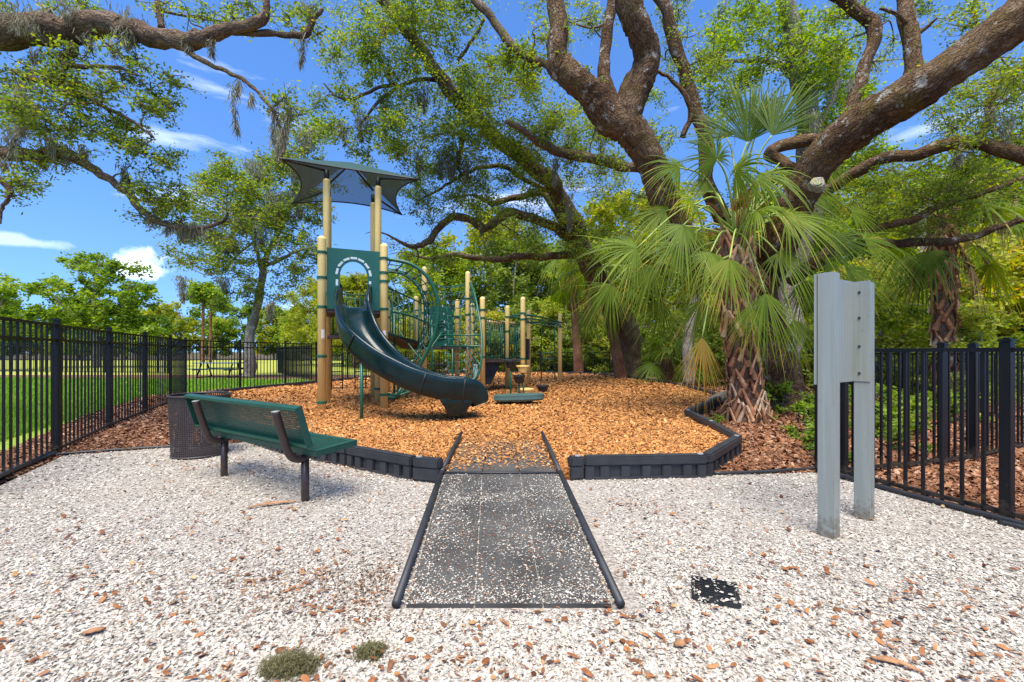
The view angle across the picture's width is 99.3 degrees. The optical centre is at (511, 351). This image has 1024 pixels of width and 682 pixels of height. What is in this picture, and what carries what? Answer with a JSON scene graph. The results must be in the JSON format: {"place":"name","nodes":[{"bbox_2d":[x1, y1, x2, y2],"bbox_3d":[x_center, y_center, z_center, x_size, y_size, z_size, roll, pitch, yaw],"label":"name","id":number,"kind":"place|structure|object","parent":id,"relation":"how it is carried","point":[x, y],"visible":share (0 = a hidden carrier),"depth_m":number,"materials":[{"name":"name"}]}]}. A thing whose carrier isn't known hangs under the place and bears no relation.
{"place":"outdoors","nodes":[
{"label":"outdoors","id":0,"kind":"place"},
{"bbox_2d":[0,387,242,482],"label":"brown mulch","id":1,"kind":"object","parent":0,"point":[141,432],"visible":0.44,"depth_m":6.00,"materials":[{"name":"brown wood"}]},
{"bbox_2d":[0,316,186,477],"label":"metal fence","id":2,"kind":"object","parent":1,"relation":"on","point":[176,365],"visible":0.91,"depth_m":5.58,"materials":[{"name":"black metal"}]},
{"bbox_2d":[187,339,316,391],"bbox_3d":[-8.247,0.395,14.256,0.353,1.570,5.681,0,0,9],"label":"metal fence","id":3,"kind":"object","parent":1,"relation":"on","point":[285,343],"visible":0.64,"depth_m":13.72,"materials":[{"name":"black metal"}]},
{"bbox_2d":[0,375,310,449],"bbox_3d":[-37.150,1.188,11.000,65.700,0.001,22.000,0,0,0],"label":"lawn","id":4,"kind":"structure","parent":0,"point":[20,439],"depth_m":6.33,"materials":[{"name":"green plant"}]},
{"bbox_2d":[0,0,336,246],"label":"oak tree","id":5,"kind":"object","parent":4,"relation":"on","point":[92,21],"visible":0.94,"depth_m":6.37,"materials":[{"name":"green plant"}]},
{"bbox_2d":[0,0,323,243],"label":"spanish moss","id":6,"kind":"object","parent":5,"relation":"attached to","point":[14,142],"visible":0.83,"depth_m":6.22,"materials":[{"name":"grey plant"}]},
{"bbox_2d":[144,110,339,377],"bbox_3d":[-11.721,-4.702,19.772,9.160,12.389,5.715,0,0,0],"label":"oak tree","id":7,"kind":"object","parent":4,"relation":"on","point":[247,188],"visible":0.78,"depth_m":18.86,"materials":[{"name":"green plant"}]},
{"bbox_2d":[169,120,318,321],"bbox_3d":[-11.418,-5.395,18.852,7.030,8.261,1.898,0,0,4],"label":"spanish moss","id":8,"kind":"object","parent":7,"relation":"hanging from","point":[224,286],"visible":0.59,"depth_m":18.77,"materials":[{"name":"plant"}]},
{"bbox_2d":[277,344,310,379],"bbox_3d":[-10.531,0.420,20.845,0.082,1.520,7.957,0,0,-37],"label":"metal fence","id":9,"kind":"object","parent":4,"relation":"on","point":[303,363],"visible":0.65,"depth_m":19.83,"materials":[{"name":"black metal"}]},
{"bbox_2d":[0,375,369,379],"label":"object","id":10,"kind":"object","parent":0,"point":[290,377],"visible":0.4,"depth_m":20.93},
{"bbox_2d":[0,360,412,374],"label":"dry lawn","id":11,"kind":"structure","parent":0,"point":[336,368],"depth_m":31.21,"materials":[{"name":"plant"}]},
{"bbox_2d":[0,270,28,354],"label":"lawn tree","id":12,"kind":"object","parent":11,"relation":"on","point":[8,295],"visible":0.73,"depth_m":26.96,"materials":[{"name":"green plant"}]},
{"bbox_2d":[27,341,166,372],"bbox_3d":[-32.491,0.285,26.060,27.362,1.790,0.188,0,0,8],"label":"metal fence","id":13,"kind":"object","parent":11,"relation":"on","point":[96,357],"visible":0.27,"depth_m":24.70,"materials":[{"name":"black metal"}]},
{"bbox_2d":[19,246,180,367],"bbox_3d":[-32.058,-3.444,33.100,13.299,9.392,4.843,0,0,0],"label":"lawn tree","id":14,"kind":"object","parent":11,"relation":"on","point":[100,312],"visible":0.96,"depth_m":32.35,"materials":[{"name":"green plant"}]},
{"bbox_2d":[136,299,200,357],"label":"broadleaf tree","id":15,"kind":"object","parent":11,"relation":"on","point":[185,328],"visible":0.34,"depth_m":60.39,"materials":[{"name":"green plant"}]},
{"bbox_2d":[182,278,221,361],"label":"pine tree","id":16,"kind":"object","parent":11,"relation":"on","point":[196,286],"visible":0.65,"depth_m":43.64,"materials":[{"name":"green plant"}]},
{"bbox_2d":[186,286,235,361],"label":"pine tree","id":17,"kind":"object","parent":11,"relation":"on","point":[211,294],"visible":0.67,"depth_m":43.56,"materials":[{"name":"green plant"}]},
{"bbox_2d":[275,275,337,364],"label":"woodland tree","id":18,"kind":"object","parent":11,"relation":"on","point":[298,308],"visible":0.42,"depth_m":38.25,"materials":[{"name":"green plant"}]},
{"bbox_2d":[297,274,351,360],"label":"woodland tree","id":19,"kind":"object","parent":11,"relation":"on","point":[314,332],"visible":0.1,"depth_m":34.83,"materials":[{"name":"green plant"}]},
{"bbox_2d":[334,269,366,367],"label":"pine tree","id":20,"kind":"object","parent":11,"relation":"on","point":[356,285],"visible":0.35,"depth_m":28.35,"materials":[{"name":"green plant"}]},
{"bbox_2d":[334,270,407,367],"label":"woodland tree","id":21,"kind":"object","parent":11,"relation":"on","point":[395,297],"visible":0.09,"depth_m":32.85,"materials":[{"name":"green plant"}]},
{"bbox_2d":[388,243,461,364],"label":"woodland tree","id":22,"kind":"object","parent":11,"relation":"on","point":[392,278],"visible":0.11,"depth_m":33.75,"materials":[{"name":"green plant"}]},
{"bbox_2d":[201,371,728,475],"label":"playground mulch","id":23,"kind":"object","parent":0,"point":[549,456],"visible":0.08,"depth_m":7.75,"materials":[{"name":"orange wood"}]},
{"bbox_2d":[279,157,561,418],"bbox_3d":[-0.645,-1.470,10.053,8.438,5.500,5.664,0,0,-32],"label":"play structure","id":24,"kind":"object","parent":23,"relation":"on","point":[364,334],"visible":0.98,"depth_m":8.91,"materials":[{"name":"beige paint"}]},
{"bbox_2d":[294,0,690,377],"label":"oak tree","id":25,"kind":"object","parent":23,"relation":"on","point":[516,151],"visible":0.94,"depth_m":11.44,"materials":[{"name":"green plant"}]},
{"bbox_2d":[332,18,606,235],"bbox_3d":[-0.112,-5.717,11.360,7.144,4.626,5.066,0,0,27],"label":"spanish moss","id":26,"kind":"object","parent":25,"relation":"hanging from","point":[451,171],"visible":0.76,"depth_m":11.76,"materials":[{"name":"plant"}]},
{"bbox_2d":[494,393,544,403],"bbox_3d":[0.140,0.981,8.700,1.020,0.298,0.530,0,0,0],"label":"balance board","id":27,"kind":"object","parent":23,"relation":"on","point":[517,397],"visible":0.66,"depth_m":8.47,"materials":[{"name":"teal plastic"}]},
{"bbox_2d":[544,248,662,378],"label":"palm tree","id":28,"kind":"object","parent":23,"relation":"on","point":[619,368],"visible":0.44,"depth_m":16.80,"materials":[{"name":"green plant"}]},
{"bbox_2d":[0,442,1023,681],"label":"shell path","id":29,"kind":"structure","parent":0,"point":[624,586],"depth_m":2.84,"materials":[{"name":"white gravel"}]},
{"bbox_2d":[55,444,192,455],"bbox_3d":[-4.570,1.161,5.194,1.351,0.042,0.111,0,0,-26],"label":"drip hose","id":30,"kind":"object","parent":29,"relation":"on","point":[114,449],"visible":0.77,"depth_m":5.15,"materials":[{"name":"black rubber"}]},
{"bbox_2d":[166,391,231,459],"bbox_3d":[-3.584,0.826,5.003,0.618,0.690,0.618,0,0,0],"label":"trash bin","id":31,"kind":"object","parent":29,"relation":"on","point":[186,449],"visible":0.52,"depth_m":4.75,"materials":[{"name":"black metal"}]},
{"bbox_2d":[184,393,356,501],"bbox_3d":[-2.204,0.812,3.832,1.820,0.835,0.585,0,0,32],"label":"park bench","id":32,"kind":"object","parent":29,"relation":"on","point":[289,440],"visible":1,"depth_m":3.60,"materials":[{"name":"green metal"}]},
{"bbox_2d":[253,645,329,681],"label":"moss clump","id":33,"kind":"object","parent":29,"relation":"on","point":[281,663],"visible":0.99,"depth_m":1.60,"materials":[{"name":"green plant"}]},
{"bbox_2d":[283,442,346,465],"bbox_3d":[-2.150,1.089,4.775,1.077,0.261,0.105,0,0,30],"label":"border timber","id":34,"kind":"object","parent":29,"relation":"on","point":[339,457],"visible":0.12,"depth_m":4.55,"materials":[{"name":"plastic"}]},
{"bbox_2d":[349,636,392,665],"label":"moss clump","id":35,"kind":"object","parent":29,"relation":"on","point":[366,651],"visible":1,"depth_m":1.68,"materials":[{"name":"green plant"}]},
{"bbox_2d":[346,445,415,480],"bbox_3d":[-1.290,1.089,4.260,0.904,0.261,0.105,0,0,32],"label":"border timber","id":36,"kind":"object","parent":29,"relation":"on","point":[389,463],"visible":0.68,"depth_m":4.19,"materials":[{"name":"plastic"}]},
{"bbox_2d":[413,455,442,482],"bbox_3d":[-0.766,1.088,3.975,0.270,0.258,0.105,0,0,19],"label":"border timber","id":37,"kind":"object","parent":29,"relation":"on","point":[426,469],"visible":0.82,"depth_m":3.93,"materials":[{"name":"plastic"}]},
{"bbox_2d":[382,431,624,607],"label":"access ramp","id":38,"kind":"structure","parent":29,"relation":"on","point":[395,598],"depth_m":2.58,"materials":[{"name":"black rubber"}]},
{"bbox_2d":[447,435,555,471],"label":"wood chips","id":39,"kind":"object","parent":38,"relation":"on","point":[493,444],"visible":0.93,"depth_m":4.74,"materials":[{"name":"orange wood"}]},
{"bbox_2d":[402,474,613,603],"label":"ramp shells","id":40,"kind":"object","parent":38,"relation":"on","point":[481,595],"visible":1,"depth_m":2.41},
{"bbox_2d":[407,473,612,602],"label":"ramp leaves","id":41,"kind":"object","parent":38,"relation":"on","point":[508,551],"visible":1,"depth_m":2.40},
{"bbox_2d":[0,444,1023,681],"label":"dry leaves","id":42,"kind":"object","parent":29,"relation":"on","point":[486,660],"visible":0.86,"depth_m":1.86,"materials":[{"name":"brown plant"}]},
{"bbox_2d":[0,451,1023,681],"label":"dark debris","id":43,"kind":"object","parent":29,"relation":"on","point":[363,623],"visible":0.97,"depth_m":1.96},
{"bbox_2d":[568,455,583,480],"bbox_3d":[0.590,1.088,4.035,0.131,0.258,0.105,0,0,-12],"label":"border timber","id":44,"kind":"object","parent":29,"relation":"on","point":[575,462],"visible":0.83,"depth_m":3.99,"materials":[{"name":"plastic"}]},
{"bbox_2d":[583,453,706,479],"bbox_3d":[1.245,1.089,4.085,1.160,0.261,0.105,0,0,-3],"label":"border timber","id":45,"kind":"object","parent":29,"relation":"on","point":[640,466],"visible":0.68,"depth_m":4.05,"materials":[{"name":"plastic"}]},
{"bbox_2d":[691,575,741,608],"bbox_3d":[0.987,1.167,2.117,0.212,0.025,0.212,0,0,22],"label":"drain grate","id":46,"kind":"object","parent":29,"relation":"on","point":[710,591],"visible":0.9,"depth_m":2.10,"materials":[{"name":"black plastic"}]},
{"bbox_2d":[702,435,741,476],"bbox_3d":[2.225,1.089,4.585,0.105,0.261,1.208,0,0,40],"label":"border timber","id":47,"kind":"object","parent":29,"relation":"on","point":[724,452],"visible":0.7,"depth_m":4.42,"materials":[{"name":"plastic"}]},
{"bbox_2d":[714,467,814,474],"bbox_3d":[2.475,1.149,4.220,1.098,0.054,0.051,0,0,-7],"label":"drip hose","id":48,"kind":"object","parent":29,"relation":"on","point":[759,471],"visible":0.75,"depth_m":4.19,"materials":[{"name":"black rubber"}]},
{"bbox_2d":[814,271,873,539],"bbox_3d":[2.254,0.388,2.934,0.674,1.785,0.107,0,0,-33],"label":"sign frame","id":49,"kind":"object","parent":29,"relation":"on","point":[843,330],"visible":0.87,"depth_m":2.81,"materials":[{"name":"grey metal"}]},
{"bbox_2d":[813,337,1023,519],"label":"metal fence","id":50,"kind":"object","parent":29,"relation":"on","point":[1007,349],"visible":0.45,"depth_m":3.25,"materials":[{"name":"black metal"}]},
{"bbox_2d":[815,465,1023,524],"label":"drip hose","id":51,"kind":"object","parent":29,"relation":"on","point":[986,514],"visible":0.7,"depth_m":3.31,"materials":[{"name":"black rubber"}]},
{"bbox_2d":[0,352,1023,485],"bbox_3d":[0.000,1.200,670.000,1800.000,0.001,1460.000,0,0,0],"label":"ground","id":52,"kind":"structure","parent":0,"point":[198,358],"depth_m":68.54,"materials":[{"name":"green plant"}]},
{"bbox_2d":[186,292,237,358],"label":"broadleaf tree","id":53,"kind":"object","parent":52,"relation":"on","point":[196,314],"visible":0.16,"depth_m":69.45,"materials":[{"name":"green plant"}]},
{"bbox_2d":[193,316,235,359],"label":"broadleaf tree","id":54,"kind":"object","parent":52,"relation":"on","point":[218,325],"visible":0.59,"depth_m":65.20,"materials":[{"name":"green plant"}]},
{"bbox_2d":[225,302,263,351],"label":"broadleaf tree","id":55,"kind":"object","parent":52,"relation":"on","point":[236,330],"visible":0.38,"depth_m":68.26,"materials":[{"name":"green plant"}]},
{"bbox_2d":[249,303,285,359],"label":"broadleaf tree","id":56,"kind":"object","parent":52,"relation":"on","point":[261,336],"visible":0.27,"depth_m":66.29,"materials":[{"name":"green plant"}]},
{"bbox_2d":[255,306,286,355],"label":"broadleaf tree","id":57,"kind":"object","parent":52,"relation":"on","point":[282,312],"visible":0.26,"depth_m":67.20,"materials":[{"name":"green plant"}]},
{"bbox_2d":[390,314,445,371],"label":"shrub","id":58,"kind":"object","parent":52,"relation":"on","point":[412,332],"visible":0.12,"depth_m":25.01,"materials":[{"name":"green plant"}]},
{"bbox_2d":[396,247,492,368],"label":"woodland tree","id":59,"kind":"object","parent":52,"relation":"on","point":[452,281],"visible":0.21,"depth_m":30.22,"materials":[{"name":"green plant"}]},
{"bbox_2d":[427,308,487,372],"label":"shrub","id":60,"kind":"object","parent":52,"relation":"on","point":[463,340],"visible":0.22,"depth_m":25.18,"materials":[{"name":"green plant"}]},
{"bbox_2d":[427,198,536,363],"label":"woodland tree","id":61,"kind":"object","parent":52,"relation":"on","point":[448,240],"visible":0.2,"depth_m":32.62,"materials":[{"name":"green plant"}]},
{"bbox_2d":[449,307,517,370],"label":"shrub","id":62,"kind":"object","parent":52,"relation":"on","point":[493,315],"visible":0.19,"depth_m":26.20,"materials":[{"name":"green plant"}]},
{"bbox_2d":[470,222,565,366],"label":"woodland tree","id":63,"kind":"object","parent":52,"relation":"on","point":[501,277],"visible":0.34,"depth_m":29.29,"materials":[{"name":"green plant"}]},
{"bbox_2d":[487,300,557,371],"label":"shrub","id":64,"kind":"object","parent":52,"relation":"on","point":[538,310],"visible":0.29,"depth_m":25.84,"materials":[{"name":"green plant"}]},
{"bbox_2d":[497,236,594,366],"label":"woodland tree","id":65,"kind":"object","parent":52,"relation":"on","point":[530,276],"visible":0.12,"depth_m":31.40,"materials":[{"name":"green plant"}]},
{"bbox_2d":[512,296,592,370],"bbox_3d":[2.393,-0.985,26.147,4.853,5.205,5.202,0,0,32],"label":"shrub","id":66,"kind":"object","parent":52,"relation":"on","point":[548,347],"visible":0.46,"depth_m":25.62,"materials":[{"name":"green plant"}]},
{"bbox_2d":[533,245,611,373],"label":"palm tree","id":67,"kind":"object","parent":52,"relation":"on","point":[577,360],"visible":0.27,"depth_m":20.81,"materials":[{"name":"green plant"}]},
{"bbox_2d":[332,351,813,385],"bbox_3d":[2.035,0.570,19.819,17.928,1.220,9.234,0,0,11],"label":"metal fence","id":68,"kind":"object","parent":52,"relation":"on","point":[439,352],"visible":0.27,"depth_m":23.31,"materials":[{"name":"black metal"}]},
{"bbox_2d":[543,307,610,371],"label":"shrub","id":69,"kind":"object","parent":52,"relation":"on","point":[565,330],"visible":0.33,"depth_m":25.52,"materials":[{"name":"green plant"}]},
{"bbox_2d":[537,237,640,367],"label":"woodland tree","id":70,"kind":"object","parent":52,"relation":"on","point":[605,252],"visible":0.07,"depth_m":28.72,"materials":[{"name":"green plant"}]},
{"bbox_2d":[567,301,647,373],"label":"shrub","id":71,"kind":"object","parent":52,"relation":"on","point":[603,340],"visible":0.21,"depth_m":24.68,"materials":[{"name":"green plant"}]},
{"bbox_2d":[565,181,678,348],"bbox_3d":[7.698,-5.161,30.795,9.396,13.168,9.283,0,0,-13],"label":"woodland tree","id":72,"kind":"object","parent":52,"relation":"on","point":[596,209],"visible":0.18,"depth_m":29.82,"materials":[{"name":"green plant"}]},
{"bbox_2d":[616,171,737,357],"bbox_3d":[10.295,-4.964,27.964,8.542,12.760,8.439,0,0,41],"label":"woodland tree","id":73,"kind":"object","parent":52,"relation":"on","point":[655,235],"visible":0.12,"depth_m":26.97,"materials":[{"name":"green plant"}]},
{"bbox_2d":[639,282,723,376],"bbox_3d":[8.998,-1.166,22.377,5.630,5.660,5.272,0,0,19],"label":"shrub","id":74,"kind":"object","parent":52,"relation":"on","point":[649,322],"visible":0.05,"depth_m":22.35,"materials":[{"name":"green plant"}]},
{"bbox_2d":[708,174,861,349],"bbox_3d":[14.915,-4.110,23.684,8.483,11.073,7.956,0,0,-24],"label":"woodland tree","id":75,"kind":"object","parent":52,"relation":"on","point":[757,238],"visible":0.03,"depth_m":22.21,"materials":[{"name":"green plant"}]},
{"bbox_2d":[773,141,904,348],"bbox_3d":[19.794,-5.684,26.859,10.250,14.256,10.127,0,0,16],"label":"woodland tree","id":76,"kind":"object","parent":52,"relation":"on","point":[851,197],"visible":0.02,"depth_m":24.61,"materials":[{"name":"green plant"}]},
{"bbox_2d":[677,378,1023,520],"bbox_3d":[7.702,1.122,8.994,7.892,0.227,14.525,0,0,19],"label":"brown mulch","id":77,"kind":"object","parent":52,"relation":"on","point":[951,486],"visible":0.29,"depth_m":4.65,"materials":[{"name":"brown wood"}]},
{"bbox_2d":[630,335,709,385],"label":"palm tree","id":78,"kind":"object","parent":77,"relation":"on","point":[666,371],"visible":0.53,"depth_m":14.79,"materials":[{"name":"green plant"}]},
{"bbox_2d":[631,253,719,384],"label":"palm tree","id":79,"kind":"object","parent":77,"relation":"on","point":[686,343],"visible":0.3,"depth_m":13.44,"materials":[{"name":"green plant"}]},
{"bbox_2d":[641,321,725,381],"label":"shrub","id":80,"kind":"object","parent":77,"relation":"on","point":[667,340],"visible":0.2,"depth_m":17.34,"materials":[{"name":"green plant"}]},
{"bbox_2d":[696,318,726,385],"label":"shrub","id":81,"kind":"object","parent":77,"relation":"on","point":[717,348],"visible":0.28,"depth_m":14.77,"materials":[{"name":"green plant"}]},
{"bbox_2d":[562,55,923,423],"bbox_3d":[4.404,-1.979,7.510,7.315,6.779,2.899,0,0,-15],"label":"palm tree","id":82,"kind":"object","parent":77,"relation":"on","point":[734,271],"visible":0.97,"depth_m":7.19,"materials":[{"name":"green plant"}]},
{"bbox_2d":[533,0,1023,412],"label":"oak tree","id":83,"kind":"object","parent":77,"relation":"on","point":[919,85],"visible":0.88,"depth_m":7.44,"materials":[{"name":"brown plant"}]},
{"bbox_2d":[805,76,1018,170],"bbox_3d":[6.973,-4.051,7.785,3.394,1.506,1.933,0,0,0],"label":"spanish moss","id":84,"kind":"object","parent":83,"relation":"attached to","point":[958,159],"visible":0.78,"depth_m":7.60,"materials":[{"name":"plant"}]},
{"bbox_2d":[764,380,798,413],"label":"weed","id":85,"kind":"object","parent":77,"relation":"on","point":[784,388],"visible":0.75,"depth_m":8.29,"materials":[{"name":"green plant"}]},
{"bbox_2d":[780,398,813,432],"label":"weed","id":86,"kind":"object","parent":77,"relation":"on","point":[801,408],"visible":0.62,"depth_m":6.11,"materials":[{"name":"green plant"}]},
{"bbox_2d":[788,421,813,451],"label":"weed","id":87,"kind":"object","parent":77,"relation":"on","point":[809,436],"visible":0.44,"depth_m":5.19,"materials":[{"name":"green plant"}]},
{"bbox_2d":[691,0,917,360],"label":"oak tree","id":88,"kind":"object","parent":77,"relation":"on","point":[793,43],"visible":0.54,"depth_m":11.26,"materials":[{"name":"green plant"}]},
{"bbox_2d":[778,259,897,382],"bbox_3d":[10.392,-0.726,14.843,4.044,4.582,4.335,0,0,-29],"label":"shrub","id":89,"kind":"object","parent":77,"relation":"on","point":[810,325],"visible":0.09,"depth_m":14.37,"materials":[{"name":"green plant"}]},
{"bbox_2d":[850,401,912,440],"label":"weed","id":90,"kind":"object","parent":77,"relation":"on","point":[877,413],"visible":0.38,"depth_m":5.80,"materials":[{"name":"green plant"}]},
{"bbox_2d":[803,273,964,393],"bbox_3d":[10.524,-0.415,12.150,3.236,3.835,3.468,0,0,-26],"label":"shrub","id":91,"kind":"object","parent":77,"relation":"on","point":[889,337],"visible":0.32,"depth_m":11.78,"materials":[{"name":"green plant"}]},
{"bbox_2d":[875,391,931,434],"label":"weed","id":92,"kind":"object","parent":77,"relation":"on","point":[912,402],"visible":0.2,"depth_m":6.05,"materials":[{"name":"green plant"}]},
{"bbox_2d":[875,414,936,452],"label":"weed","id":93,"kind":"object","parent":77,"relation":"on","point":[895,431],"visible":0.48,"depth_m":5.16,"materials":[{"name":"green plant"}]},
{"bbox_2d":[840,342,1023,471],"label":"metal fence","id":94,"kind":"object","parent":77,"relation":"on","point":[972,405],"visible":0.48,"depth_m":4.54,"materials":[{"name":"black metal"}]},
{"bbox_2d":[850,352,1023,418],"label":"metal fence","id":95,"kind":"object","parent":77,"relation":"on","point":[912,354],"visible":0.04,"depth_m":9.34,"materials":[{"name":"black metal"}]},
{"bbox_2d":[864,174,1023,400],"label":"palm tree","id":96,"kind":"object","parent":77,"relation":"on","point":[940,279],"visible":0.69,"depth_m":9.96,"materials":[{"name":"green plant"}]},
{"bbox_2d":[892,300,1023,403],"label":"shrub","id":97,"kind":"object","parent":77,"relation":"on","point":[969,333],"visible":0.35,"depth_m":9.74,"materials":[{"name":"green plant"}]},
{"bbox_2d":[802,203,916,363],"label":"woodland tree","id":98,"kind":"object","parent":52,"relation":"on","point":[852,223],"visible":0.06,"depth_m":20.24,"materials":[{"name":"green plant"}]},
{"bbox_2d":[802,253,926,387],"bbox_3d":[12.780,-1.141,15.237,5.098,5.185,5.929,0,0,1],"label":"shrub","id":99,"kind":"object","parent":52,"relation":"on","point":[870,263],"visible":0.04,"depth_m":14.92,"materials":[{"name":"green plant"}]},
{"bbox_2d":[891,163,979,388],"bbox_3d":[13.643,-2.616,14.080,3.483,7.806,2.174,0,0,-28],"label":"tree","id":100,"kind":"object","parent":52,"relation":"on","point":[923,247],"visible":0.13,"depth_m":13.85,"materials":[{"name":"green plant"}]},
{"bbox_2d":[866,157,1023,346],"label":"woodland tree","id":101,"kind":"object","parent":52,"relation":"on","point":[1018,169],"visible":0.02,"depth_m":15.65,"materials":[{"name":"green plant"}]},
{"bbox_2d":[869,126,1023,258],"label":"woodland tree","id":102,"kind":"object","parent":52,"relation":"on","point":[953,152],"depth_m":17.69,"materials":[{"name":"green plant"}]},
{"bbox_2d":[874,230,1023,390],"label":"shrub","id":103,"kind":"object","parent":52,"relation":"on","point":[912,324],"visible":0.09,"depth_m":11.86,"materials":[{"name":"green plant"}]},
{"bbox_2d":[875,229,1023,386],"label":"shrub","id":104,"kind":"object","parent":52,"relation":"on","point":[1021,327],"visible":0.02,"depth_m":13.08,"materials":[{"name":"green plant"}]},
{"bbox_2d":[958,240,1023,395],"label":"shrub","id":105,"kind":"object","parent":52,"relation":"on","point":[1017,266],"visible":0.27,"depth_m":11.91,"materials":[{"name":"green plant"}]},
{"bbox_2d":[0,0,1023,351],"label":"sky","id":106,"kind":"structure","parent":0,"point":[79,214],"materials":[{"name":"blue"}]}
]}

